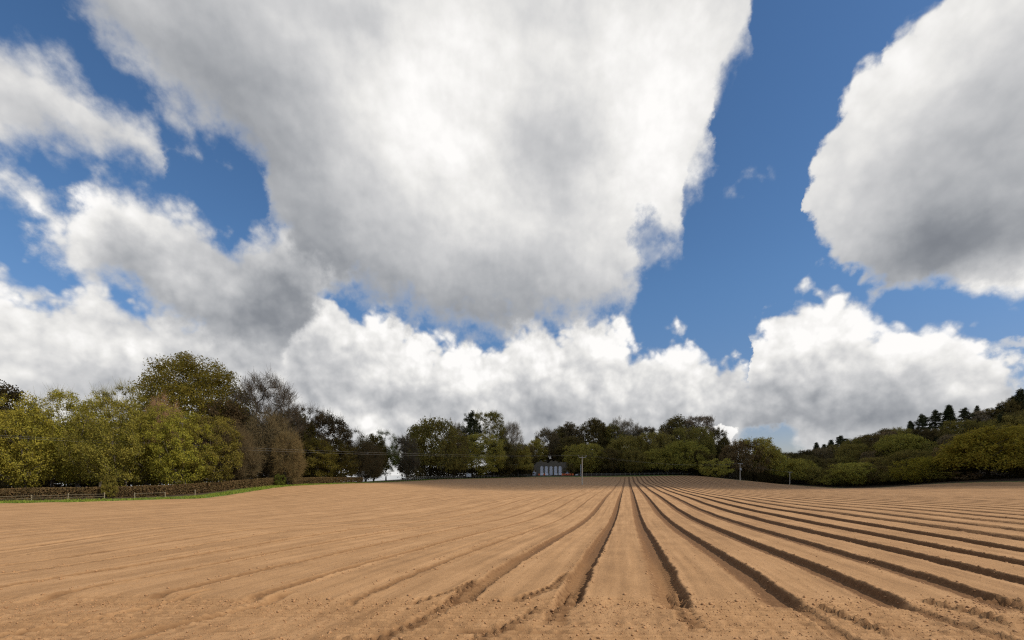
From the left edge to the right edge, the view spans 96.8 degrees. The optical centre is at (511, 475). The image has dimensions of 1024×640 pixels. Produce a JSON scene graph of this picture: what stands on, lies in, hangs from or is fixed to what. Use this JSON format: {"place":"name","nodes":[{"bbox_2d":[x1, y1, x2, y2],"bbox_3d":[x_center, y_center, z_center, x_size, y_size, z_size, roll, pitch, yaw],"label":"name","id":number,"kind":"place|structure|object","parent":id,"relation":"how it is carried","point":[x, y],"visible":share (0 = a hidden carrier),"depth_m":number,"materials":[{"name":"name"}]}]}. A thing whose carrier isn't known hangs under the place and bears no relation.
{"place":"outdoors","nodes":[
{"label":"outdoors","id":0,"kind":"place"},
{"bbox_2d":[11,476,458,486],"bbox_3d":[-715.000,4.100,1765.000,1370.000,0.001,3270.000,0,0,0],"label":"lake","id":1,"kind":"structure","parent":0,"point":[389,478],"depth_m":584.06,"materials":[{"name":"grey liquid"}]},
{"bbox_2d":[0,435,1023,639],"bbox_3d":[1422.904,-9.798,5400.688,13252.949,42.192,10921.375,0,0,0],"label":"ground","id":2,"kind":"structure","parent":0,"point":[662,508],"depth_m":11.95,"materials":[{"name":"soil"}]},
{"bbox_2d":[0,410,19,480],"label":"broadleaf tree","id":3,"kind":"object","parent":2,"relation":"on","point":[5,446],"visible":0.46,"depth_m":56.27,"materials":[{"name":"green plant"}]},
{"bbox_2d":[0,379,34,442],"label":"broadleaf tree","id":4,"kind":"object","parent":2,"relation":"on","point":[8,392],"visible":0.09,"depth_m":91.10,"materials":[{"name":"green plant"}]},
{"bbox_2d":[0,471,60,491],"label":"shrub","id":5,"kind":"object","parent":2,"relation":"on","point":[3,484],"visible":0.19,"depth_m":68.32,"materials":[{"name":"green plant"}]},
{"bbox_2d":[0,417,67,486],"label":"broadleaf tree","id":6,"kind":"object","parent":2,"relation":"on","point":[10,441],"visible":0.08,"depth_m":76.95,"materials":[{"name":"green plant"}]},
{"bbox_2d":[0,390,68,493],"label":"broadleaf tree","id":7,"kind":"object","parent":2,"relation":"on","point":[29,459],"visible":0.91,"depth_m":56.28,"materials":[{"name":"green plant"}]},
{"bbox_2d":[21,383,83,486],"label":"broadleaf tree","id":8,"kind":"object","parent":2,"relation":"on","point":[61,416],"visible":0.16,"depth_m":65.64,"materials":[{"name":"green plant"}]},
{"bbox_2d":[28,469,90,486],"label":"shrub","id":9,"kind":"object","parent":2,"relation":"on","point":[47,484],"visible":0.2,"depth_m":71.22,"materials":[{"name":"green plant"}]},
{"bbox_2d":[16,385,117,487],"bbox_3d":[-57.530,-4.696,59.459,10.682,14.812,8.789,0,0,-31],"label":"broadleaf tree","id":10,"kind":"object","parent":2,"relation":"on","point":[67,477],"visible":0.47,"depth_m":58.86,"materials":[{"name":"green plant"}]},
{"bbox_2d":[69,383,132,488],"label":"broadleaf tree","id":11,"kind":"object","parent":2,"relation":"on","point":[107,394],"visible":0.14,"depth_m":67.13,"materials":[{"name":"green plant"}]},
{"bbox_2d":[53,396,160,486],"bbox_3d":[-51.498,-3.859,58.009,11.037,13.173,9.792,0,0,-8],"label":"broadleaf tree","id":12,"kind":"object","parent":2,"relation":"on","point":[103,452],"visible":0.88,"depth_m":56.23,"materials":[{"name":"green plant"}]},
{"bbox_2d":[100,474,118,498],"bbox_3d":[-46.982,1.351,53.021,1.845,3.020,1.749,0,0,37],"label":"shrub","id":13,"kind":"object","parent":2,"relation":"on","point":[103,487],"visible":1,"depth_m":52.89,"materials":[{"name":"green plant"}]},
{"bbox_2d":[95,377,152,488],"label":"broadleaf tree","id":14,"kind":"object","parent":2,"relation":"on","point":[120,388],"visible":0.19,"depth_m":69.45,"materials":[{"name":"green plant"}]},
{"bbox_2d":[115,403,186,485],"bbox_3d":[-48.592,-3.925,61.391,9.215,13.032,7.582,0,0,-18],"label":"broadleaf tree","id":15,"kind":"object","parent":2,"relation":"on","point":[152,479],"visible":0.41,"depth_m":60.06,"materials":[{"name":"green plant"}]},
{"bbox_2d":[134,392,186,484],"bbox_3d":[-49.542,-4.928,64.133,6.626,14.717,6.434,0,0,10],"label":"broadleaf tree","id":16,"kind":"object","parent":2,"relation":"on","point":[154,404],"visible":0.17,"depth_m":63.88,"materials":[{"name":"green plant"}]},
{"bbox_2d":[0,477,363,500],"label":"hedge","id":17,"kind":"object","parent":2,"relation":"on","point":[214,486],"visible":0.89,"depth_m":56.63,"materials":[{"name":"green plant"}]},
{"bbox_2d":[145,404,224,487],"bbox_3d":[-43.700,-3.449,60.846,8.484,12.163,8.563,0,0,-18],"label":"broadleaf tree","id":18,"kind":"object","parent":2,"relation":"on","point":[175,459],"visible":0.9,"depth_m":58.92,"materials":[{"name":"green plant"}]},
{"bbox_2d":[126,350,258,479],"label":"broadleaf tree","id":19,"kind":"object","parent":2,"relation":"on","point":[196,393],"visible":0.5,"depth_m":83.73,"materials":[{"name":"green plant"}]},
{"bbox_2d":[176,412,243,482],"bbox_3d":[-41.506,-3.332,63.167,9.472,11.374,8.404,0,0,44],"label":"broadleaf tree","id":20,"kind":"object","parent":2,"relation":"on","point":[221,423],"visible":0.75,"depth_m":63.20,"materials":[{"name":"green plant"}]},
{"bbox_2d":[191,397,252,480],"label":"broadleaf tree","id":21,"kind":"object","parent":2,"relation":"on","point":[233,413],"visible":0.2,"depth_m":82.61,"materials":[{"name":"green plant"}]},
{"bbox_2d":[209,419,263,482],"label":"twiggy tree","id":22,"kind":"object","parent":2,"relation":"on","point":[252,457],"visible":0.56,"depth_m":67.42,"materials":[{"name":"brown plant"}]},
{"bbox_2d":[0,477,504,502],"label":"grass verge","id":23,"kind":"object","parent":2,"relation":"on","point":[168,497],"depth_m":55.92,"materials":[{"name":"green plant"}]},
{"bbox_2d":[220,367,312,483],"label":"bare tree","id":24,"kind":"object","parent":2,"relation":"on","point":[279,394],"visible":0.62,"depth_m":89.69,"materials":[{"name":"brown plant"}]},
{"bbox_2d":[243,403,303,478],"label":"twiggy tree","id":25,"kind":"object","parent":2,"relation":"on","point":[272,427],"visible":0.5,"depth_m":78.30,"materials":[{"name":"brown plant"}]},
{"bbox_2d":[265,428,308,484],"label":"twiggy tree","id":26,"kind":"object","parent":2,"relation":"on","point":[293,461],"visible":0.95,"depth_m":76.71,"materials":[{"name":"brown plant"}]},
{"bbox_2d":[266,408,318,476],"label":"broadleaf tree","id":27,"kind":"object","parent":2,"relation":"on","point":[307,436],"visible":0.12,"depth_m":98.04,"materials":[{"name":"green plant"}]},
{"bbox_2d":[293,401,333,482],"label":"broadleaf tree","id":28,"kind":"object","parent":2,"relation":"on","point":[315,420],"visible":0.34,"depth_m":98.84,"materials":[{"name":"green plant"}]},
{"bbox_2d":[294,437,340,476],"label":"broadleaf tree","id":29,"kind":"object","parent":2,"relation":"on","point":[314,464],"visible":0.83,"depth_m":95.31,"materials":[{"name":"green plant"}]},
{"bbox_2d":[306,409,356,476],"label":"broadleaf tree","id":30,"kind":"object","parent":2,"relation":"on","point":[340,431],"visible":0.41,"depth_m":105.31,"materials":[{"name":"green plant"}]},
{"bbox_2d":[319,437,360,476],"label":"broadleaf tree","id":31,"kind":"object","parent":2,"relation":"on","point":[349,466],"visible":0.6,"depth_m":102.76,"materials":[{"name":"green plant"}]},
{"bbox_2d":[347,438,386,481],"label":"twiggy tree","id":32,"kind":"object","parent":2,"relation":"on","point":[370,468],"visible":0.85,"depth_m":110.62,"materials":[{"name":"brown plant"}]},
{"bbox_2d":[358,433,388,481],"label":"broadleaf tree","id":33,"kind":"object","parent":2,"relation":"on","point":[376,439],"visible":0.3,"depth_m":124.84,"materials":[{"name":"green plant"}]},
{"bbox_2d":[370,428,400,480],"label":"broadleaf tree","id":34,"kind":"object","parent":2,"relation":"on","point":[390,452],"visible":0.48,"depth_m":127.42,"materials":[{"name":"green plant"}]},
{"bbox_2d":[390,433,420,479],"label":"broadleaf tree","id":35,"kind":"object","parent":2,"relation":"on","point":[411,461],"visible":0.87,"depth_m":138.29,"materials":[{"name":"green plant"}]},
{"bbox_2d":[399,416,474,477],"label":"broadleaf tree","id":36,"kind":"object","parent":2,"relation":"on","point":[434,456],"visible":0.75,"depth_m":160.85,"materials":[{"name":"green plant"}]},
{"bbox_2d":[438,432,470,473],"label":"broadleaf tree","id":37,"kind":"object","parent":2,"relation":"on","point":[458,443],"visible":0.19,"depth_m":188.72,"materials":[{"name":"green plant"}]},
{"bbox_2d":[439,432,506,477],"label":"broadleaf tree","id":38,"kind":"object","parent":2,"relation":"on","point":[475,462],"visible":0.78,"depth_m":194.94,"materials":[{"name":"green plant"}]},
{"bbox_2d":[461,410,486,459],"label":"pine tree","id":39,"kind":"object","parent":2,"relation":"on","point":[470,420],"visible":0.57,"depth_m":213.50,"materials":[{"name":"green plant"}]},
{"bbox_2d":[472,408,508,474],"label":"oak tree","id":40,"kind":"object","parent":2,"relation":"on","point":[495,428],"visible":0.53,"depth_m":215.84,"materials":[{"name":"green plant"}]},
{"bbox_2d":[485,441,518,476],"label":"broadleaf tree","id":41,"kind":"object","parent":2,"relation":"on","point":[510,464],"visible":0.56,"depth_m":211.66,"materials":[{"name":"green plant"}]},
{"bbox_2d":[499,420,524,476],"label":"bare tree","id":42,"kind":"object","parent":2,"relation":"on","point":[512,437],"visible":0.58,"depth_m":222.64,"materials":[{"name":"grey plant"}]},
{"bbox_2d":[0,516,1023,639],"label":"soil clods","id":43,"kind":"object","parent":2,"relation":"on","point":[609,598],"visible":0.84,"depth_m":7.48,"materials":[{"name":"brown soil"}]},
{"bbox_2d":[510,442,533,476],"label":"broadleaf tree","id":44,"kind":"object","parent":2,"relation":"on","point":[524,462],"visible":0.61,"depth_m":222.91,"materials":[{"name":"green plant"}]},
{"bbox_2d":[527,438,547,461],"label":"broadleaf tree","id":45,"kind":"object","parent":2,"relation":"on","point":[540,455],"visible":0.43,"depth_m":272.19,"materials":[{"name":"green plant"}]},
{"bbox_2d":[534,424,560,462],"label":"broadleaf tree","id":46,"kind":"object","parent":2,"relation":"on","point":[547,434],"visible":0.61,"depth_m":283.14,"materials":[{"name":"green plant"}]},
{"bbox_2d":[531,460,566,474],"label":"stone orangery","id":47,"kind":"structure","parent":2,"relation":"on","point":[550,467],"depth_m":246.00,"materials":[{"name":"stone"}]},
{"bbox_2d":[553,435,587,461],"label":"broadleaf tree","id":48,"kind":"object","parent":2,"relation":"on","point":[568,442],"visible":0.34,"depth_m":269.48,"materials":[{"name":"green plant"}]},
{"bbox_2d":[558,421,587,449],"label":"broadleaf tree","id":49,"kind":"object","parent":2,"relation":"on","point":[571,430],"visible":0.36,"depth_m":294.93,"materials":[{"name":"green plant"}]},
{"bbox_2d":[561,442,607,473],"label":"broadleaf tree","id":50,"kind":"object","parent":2,"relation":"on","point":[589,464],"visible":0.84,"depth_m":246.30,"materials":[{"name":"green plant"}]},
{"bbox_2d":[575,417,611,449],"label":"broadleaf tree","id":51,"kind":"object","parent":2,"relation":"on","point":[595,429],"visible":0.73,"depth_m":294.22,"materials":[{"name":"green plant"}]},
{"bbox_2d":[591,446,629,472],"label":"broadleaf tree","id":52,"kind":"object","parent":2,"relation":"on","point":[611,463],"visible":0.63,"depth_m":245.23,"materials":[{"name":"green plant"}]},
{"bbox_2d":[598,423,625,449],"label":"broadleaf tree","id":53,"kind":"object","parent":2,"relation":"on","point":[610,433],"visible":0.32,"depth_m":293.98,"materials":[{"name":"green plant"}]},
{"bbox_2d":[607,416,631,439],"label":"bare tree","id":54,"kind":"object","parent":2,"relation":"on","point":[626,432],"visible":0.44,"depth_m":297.07,"materials":[{"name":"grey plant"}]},
{"bbox_2d":[605,434,649,462],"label":"broadleaf tree","id":55,"kind":"object","parent":2,"relation":"on","point":[624,443],"visible":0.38,"depth_m":257.56,"materials":[{"name":"green plant"}]},
{"bbox_2d":[621,419,640,437],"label":"bare tree","id":56,"kind":"object","parent":2,"relation":"on","point":[632,428],"visible":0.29,"depth_m":302.97,"materials":[{"name":"grey plant"}]},
{"bbox_2d":[616,449,650,474],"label":"broadleaf tree","id":57,"kind":"object","parent":2,"relation":"on","point":[634,463],"visible":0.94,"depth_m":241.61,"materials":[{"name":"green plant"}]},
{"bbox_2d":[631,425,655,448],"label":"broadleaf tree","id":58,"kind":"object","parent":2,"relation":"on","point":[645,429],"visible":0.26,"depth_m":296.53,"materials":[{"name":"green plant"}]},
{"bbox_2d":[631,431,673,471],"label":"broadleaf tree","id":59,"kind":"object","parent":2,"relation":"on","point":[656,435],"visible":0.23,"depth_m":257.72,"materials":[{"name":"green plant"}]},
{"bbox_2d":[639,447,684,473],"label":"broadleaf tree","id":60,"kind":"object","parent":2,"relation":"on","point":[654,461],"visible":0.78,"depth_m":239.77,"materials":[{"name":"green plant"}]},
{"bbox_2d":[656,414,698,450],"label":"broadleaf tree","id":61,"kind":"object","parent":2,"relation":"on","point":[672,423],"visible":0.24,"depth_m":285.73,"materials":[{"name":"green plant"}]},
{"bbox_2d":[658,440,710,474],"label":"broadleaf tree","id":62,"kind":"object","parent":2,"relation":"on","point":[676,460],"visible":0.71,"depth_m":238.32,"materials":[{"name":"green plant"}]},
{"bbox_2d":[669,426,716,471],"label":"broadleaf tree","id":63,"kind":"object","parent":2,"relation":"on","point":[702,439],"visible":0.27,"depth_m":254.87,"materials":[{"name":"green plant"}]},
{"bbox_2d":[680,412,717,442],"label":"oak tree","id":64,"kind":"object","parent":2,"relation":"on","point":[707,421],"visible":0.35,"depth_m":278.83,"materials":[{"name":"green plant"}]},
{"bbox_2d":[685,450,716,475],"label":"broadleaf tree","id":65,"kind":"object","parent":2,"relation":"on","point":[709,456],"visible":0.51,"depth_m":237.66,"materials":[{"name":"green plant"}]},
{"bbox_2d":[397,465,1023,484],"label":"undergrowth","id":66,"kind":"object","parent":2,"relation":"on","point":[438,473],"visible":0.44,"depth_m":199.84,"materials":[{"name":"green plant"}]},
{"bbox_2d":[696,458,733,476],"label":"shrub","id":67,"kind":"object","parent":2,"relation":"on","point":[720,467],"visible":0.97,"depth_m":223.62,"materials":[{"name":"green plant"}]},
{"bbox_2d":[705,425,729,459],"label":"broadleaf tree","id":68,"kind":"object","parent":2,"relation":"on","point":[717,432],"visible":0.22,"depth_m":274.96,"materials":[{"name":"green plant"}]},
{"bbox_2d":[712,437,730,468],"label":"broadleaf tree","id":69,"kind":"object","parent":2,"relation":"on","point":[720,448],"visible":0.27,"depth_m":272.16,"materials":[{"name":"green plant"}]},
{"bbox_2d":[717,439,774,478],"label":"broadleaf tree","id":70,"kind":"object","parent":2,"relation":"on","point":[732,450],"visible":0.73,"depth_m":228.65,"materials":[{"name":"green plant"}]},
{"bbox_2d":[734,437,783,481],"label":"broadleaf tree","id":71,"kind":"object","parent":2,"relation":"on","point":[764,443],"visible":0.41,"depth_m":230.64,"materials":[{"name":"green plant"}]},
{"bbox_2d":[753,447,789,481],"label":"broadleaf tree","id":72,"kind":"object","parent":2,"relation":"on","point":[781,468],"visible":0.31,"depth_m":230.42,"materials":[{"name":"green plant"}]},
{"bbox_2d":[780,458,821,483],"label":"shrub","id":73,"kind":"object","parent":2,"relation":"on","point":[796,472],"visible":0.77,"depth_m":231.88,"materials":[{"name":"green plant"}]},
{"bbox_2d":[794,454,822,480],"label":"broadleaf tree","id":74,"kind":"object","parent":2,"relation":"on","point":[814,460],"visible":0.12,"depth_m":246.84,"materials":[{"name":"green plant"}]},
{"bbox_2d":[802,466,828,484],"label":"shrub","id":75,"kind":"object","parent":2,"relation":"on","point":[815,478],"visible":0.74,"depth_m":226.06,"materials":[{"name":"green plant"}]},
{"bbox_2d":[809,446,834,467],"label":"broadleaf tree","id":76,"kind":"object","parent":2,"relation":"on","point":[819,452],"visible":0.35,"depth_m":276.42,"materials":[{"name":"green plant"}]},
{"bbox_2d":[818,474,839,485],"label":"shrub","id":77,"kind":"object","parent":2,"relation":"on","point":[824,482],"visible":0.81,"depth_m":216.91,"materials":[{"name":"green plant"}]},
{"bbox_2d":[825,468,858,485],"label":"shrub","id":78,"kind":"object","parent":2,"relation":"on","point":[840,483],"visible":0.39,"depth_m":214.89,"materials":[{"name":"green plant"}]},
{"bbox_2d":[826,461,881,484],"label":"broadleaf tree","id":79,"kind":"object","parent":2,"relation":"on","point":[856,478],"visible":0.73,"depth_m":208.35,"materials":[{"name":"green plant"}]},
{"bbox_2d":[833,443,874,468],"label":"broadleaf tree","id":80,"kind":"object","parent":2,"relation":"on","point":[851,452],"visible":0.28,"depth_m":248.48,"materials":[{"name":"green plant"}]},
{"bbox_2d":[841,437,870,456],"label":"broadleaf tree","id":81,"kind":"object","parent":2,"relation":"on","point":[854,441],"visible":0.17,"depth_m":279.29,"materials":[{"name":"green plant"}]},
{"bbox_2d":[853,433,887,454],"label":"broadleaf tree","id":82,"kind":"object","parent":2,"relation":"on","point":[879,436],"visible":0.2,"depth_m":275.92,"materials":[{"name":"green plant"}]},
{"bbox_2d":[856,449,887,468],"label":"broadleaf tree","id":83,"kind":"object","parent":2,"relation":"on","point":[867,454],"visible":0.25,"depth_m":239.64,"materials":[{"name":"green plant"}]},
{"bbox_2d":[855,456,889,473],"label":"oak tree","id":84,"kind":"object","parent":2,"relation":"on","point":[873,460],"visible":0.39,"depth_m":214.03,"materials":[{"name":"green plant"}]},
{"bbox_2d":[863,465,895,483],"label":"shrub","id":85,"kind":"object","parent":2,"relation":"on","point":[870,474],"visible":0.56,"depth_m":202.95,"materials":[{"name":"green plant"}]},
{"bbox_2d":[875,469,912,481],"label":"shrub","id":86,"kind":"object","parent":2,"relation":"on","point":[886,478],"visible":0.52,"depth_m":197.28,"materials":[{"name":"green plant"}]},
{"bbox_2d":[872,433,933,456],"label":"broadleaf tree","id":87,"kind":"object","parent":2,"relation":"on","point":[911,440],"visible":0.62,"depth_m":228.99,"materials":[{"name":"green plant"}]},
{"bbox_2d":[880,447,929,471],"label":"broadleaf tree","id":88,"kind":"object","parent":2,"relation":"on","point":[903,455],"visible":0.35,"depth_m":200.93,"materials":[{"name":"green plant"}]},
{"bbox_2d":[889,456,952,482],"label":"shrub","id":89,"kind":"object","parent":2,"relation":"on","point":[924,464],"visible":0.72,"depth_m":184.65,"materials":[{"name":"green plant"}]},
{"bbox_2d":[905,428,936,442],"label":"broadleaf tree","id":90,"kind":"object","parent":2,"relation":"on","point":[926,435],"visible":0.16,"depth_m":265.44,"materials":[{"name":"green plant"}]},
{"bbox_2d":[912,414,931,432],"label":"pine tree","id":91,"kind":"object","parent":2,"relation":"on","point":[922,419],"visible":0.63,"depth_m":302.84,"materials":[{"name":"green plant"}]},
{"bbox_2d":[925,409,944,434],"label":"pine tree","id":92,"kind":"object","parent":2,"relation":"on","point":[935,421],"visible":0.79,"depth_m":300.43,"materials":[{"name":"green plant"}]},
{"bbox_2d":[924,467,971,480],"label":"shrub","id":93,"kind":"object","parent":2,"relation":"on","point":[948,473],"visible":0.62,"depth_m":177.01,"materials":[{"name":"green plant"}]},
{"bbox_2d":[939,405,959,430],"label":"conifer tree","id":94,"kind":"object","parent":2,"relation":"on","point":[948,413],"visible":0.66,"depth_m":298.61,"materials":[{"name":"green plant"}]},
{"bbox_2d":[938,419,981,439],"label":"broadleaf tree","id":95,"kind":"object","parent":2,"relation":"on","point":[960,423],"visible":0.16,"depth_m":262.37,"materials":[{"name":"green plant"}]},
{"bbox_2d":[957,407,975,427],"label":"pine tree","id":96,"kind":"object","parent":2,"relation":"on","point":[963,415],"visible":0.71,"depth_m":297.15,"materials":[{"name":"green plant"}]},
{"bbox_2d":[932,423,1023,477],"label":"broadleaf tree","id":97,"kind":"object","parent":2,"relation":"on","point":[971,458],"visible":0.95,"depth_m":167.60,"materials":[{"name":"green plant"}]},
{"bbox_2d":[966,409,990,426],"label":"broadleaf tree","id":98,"kind":"object","parent":2,"relation":"on","point":[978,414],"visible":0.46,"depth_m":292.47,"materials":[{"name":"green plant"}]},
{"bbox_2d":[970,408,1002,424],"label":"broadleaf tree","id":99,"kind":"object","parent":2,"relation":"on","point":[991,411],"visible":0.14,"depth_m":290.64,"materials":[{"name":"green plant"}]},
{"bbox_2d":[985,431,1023,475],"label":"broadleaf tree","id":100,"kind":"object","parent":2,"relation":"on","point":[1003,440],"visible":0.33,"depth_m":166.78,"materials":[{"name":"green plant"}]},
{"bbox_2d":[986,414,1023,432],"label":"broadleaf tree","id":101,"kind":"object","parent":2,"relation":"on","point":[1018,419],"visible":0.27,"depth_m":250.02,"materials":[{"name":"green plant"}]},
{"bbox_2d":[994,398,1023,416],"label":"broadleaf tree","id":102,"kind":"object","parent":2,"relation":"on","point":[1007,405],"visible":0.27,"depth_m":286.95,"materials":[{"name":"green plant"}]},
{"bbox_2d":[1011,388,1023,415],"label":"conifer tree","id":103,"kind":"object","parent":2,"relation":"on","point":[1019,396],"visible":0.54,"depth_m":287.27,"materials":[{"name":"green plant"}]},
{"bbox_2d":[0,0,1023,475],"label":"sky","id":104,"kind":"structure","parent":0,"point":[799,224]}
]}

